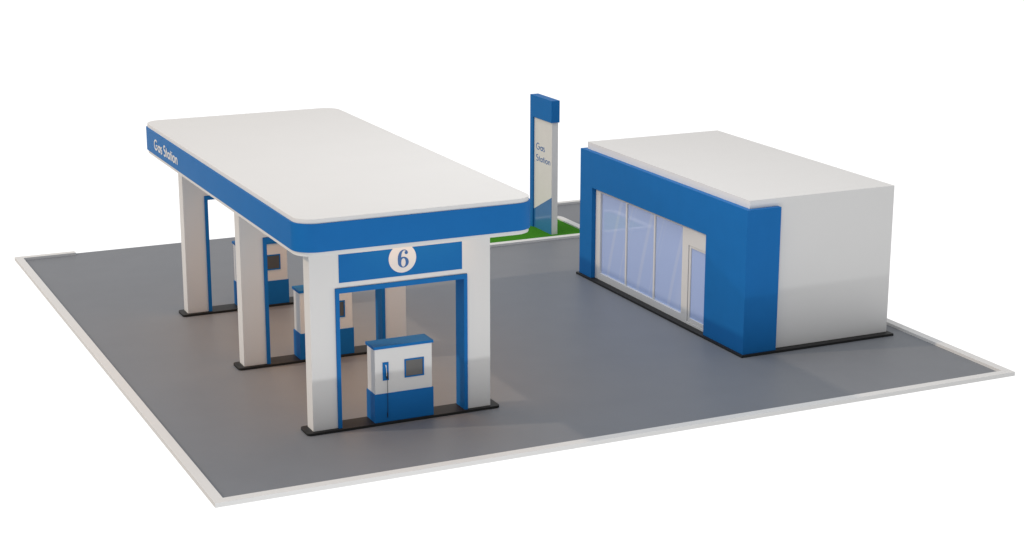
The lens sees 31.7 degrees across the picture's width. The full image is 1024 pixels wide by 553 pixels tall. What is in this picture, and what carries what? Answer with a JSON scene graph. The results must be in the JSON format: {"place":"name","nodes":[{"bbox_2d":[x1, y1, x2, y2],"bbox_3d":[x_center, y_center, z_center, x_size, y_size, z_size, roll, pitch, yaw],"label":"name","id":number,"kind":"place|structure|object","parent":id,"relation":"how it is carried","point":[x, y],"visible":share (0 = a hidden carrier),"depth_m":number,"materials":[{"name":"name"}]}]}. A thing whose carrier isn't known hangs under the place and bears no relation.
{"place":"outdoors","nodes":[
{"label":"outdoors","id":0,"kind":"place"},
{"bbox_2d":[25,203,995,497],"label":"forecourt pavement","id":1,"kind":"structure","parent":0,"point":[575,355],"depth_m":66.46,"materials":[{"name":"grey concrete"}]},
{"bbox_2d":[179,296,293,316],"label":"pump island","id":2,"kind":"structure","parent":1,"relation":"on","point":[221,308],"depth_m":73.68,"materials":[{"name":"black concrete"}]},
{"bbox_2d":[232,241,288,305],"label":"fuel pump","id":3,"kind":"object","parent":2,"relation":"on","point":[278,285],"visible":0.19,"depth_m":74.18,"materials":[{"name":"white paint"}]},
{"bbox_2d":[234,345,366,370],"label":"pump island","id":4,"kind":"structure","parent":1,"relation":"on","point":[294,358],"depth_m":67.01,"materials":[{"name":"black concrete"}]},
{"bbox_2d":[292,285,353,359],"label":"fuel pump","id":5,"kind":"object","parent":4,"relation":"on","point":[346,332],"visible":0.25,"depth_m":67.30,"materials":[{"name":"white paint"}]},
{"bbox_2d":[301,399,498,435],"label":"pump island","id":6,"kind":"structure","parent":1,"relation":"on","point":[367,422],"depth_m":60.69,"materials":[{"name":"black concrete"}]},
{"bbox_2d":[146,108,529,431],"bbox_3d":[-6.966,-0.625,66.000,8.167,7.763,19.300,-7,16,-24],"label":"station canopy","id":7,"kind":"object","parent":6,"relation":"on","point":[340,201],"visible":0.99,"depth_m":60.94,"materials":[{"name":"white paint"}]},
{"bbox_2d":[365,334,433,422],"bbox_3d":[-3.765,3.436,60.710,2.140,2.658,0.866,-7,16,-24],"label":"fuel pump","id":8,"kind":"object","parent":6,"relation":"on","point":[400,386],"visible":1,"depth_m":60.39,"materials":[{"name":"white paint"}]},
{"bbox_2d":[15,200,1014,507],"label":"kerb","id":9,"kind":"structure","parent":1,"relation":"on","point":[169,442],"depth_m":60.57,"materials":[{"name":"white paint"}]},
{"bbox_2d":[490,219,579,242],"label":"grass","id":10,"kind":"structure","parent":1,"relation":"on","point":[563,228],"depth_m":86.67,"materials":[{"name":"green plant"}]},
{"bbox_2d":[530,93,559,234],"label":"sign pylon","id":11,"kind":"object","parent":10,"relation":"on","point":[544,115],"visible":0.99,"depth_m":86.33,"materials":[{"name":"blue paint"}]},
{"bbox_2d":[490,216,579,246],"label":"island kerb","id":12,"kind":"structure","parent":1,"relation":"on","point":[549,238],"depth_m":85.47,"materials":[{"name":"white paint"}]},
{"bbox_2d":[0,0,1023,552],"label":"sky","id":13,"kind":"structure","parent":0,"point":[924,99],"materials":[{"name":"white"}]},
{"bbox_2d":[576,130,894,357],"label":"shop building","id":14,"kind":"structure","parent":0,"point":[740,247],"depth_m":69.78,"materials":[{"name":"white paint"}]},
{"bbox_2d":[601,194,625,283],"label":"window pane","id":15,"kind":"structure","parent":14,"relation":"in","point":[613,210],"depth_m":76.82,"materials":[{"name":"blue glass"}]},
{"bbox_2d":[595,190,682,319],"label":"window frame","id":16,"kind":"structure","parent":14,"relation":"in","point":[674,313],"depth_m":77.17,"materials":[{"name":"white paint"}]},
{"bbox_2d":[627,204,653,297],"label":"window pane","id":17,"kind":"structure","parent":14,"relation":"in","point":[640,249],"depth_m":74.79,"materials":[{"name":"blue glass"}]},
{"bbox_2d":[655,216,682,311],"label":"window pane","id":18,"kind":"structure","parent":14,"relation":"in","point":[669,235],"depth_m":72.74,"materials":[{"name":"blue glass"}]},
{"bbox_2d":[687,246,704,327],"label":"door","id":19,"kind":"structure","parent":14,"relation":"in","point":[696,283],"depth_m":70.88,"materials":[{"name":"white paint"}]}
]}

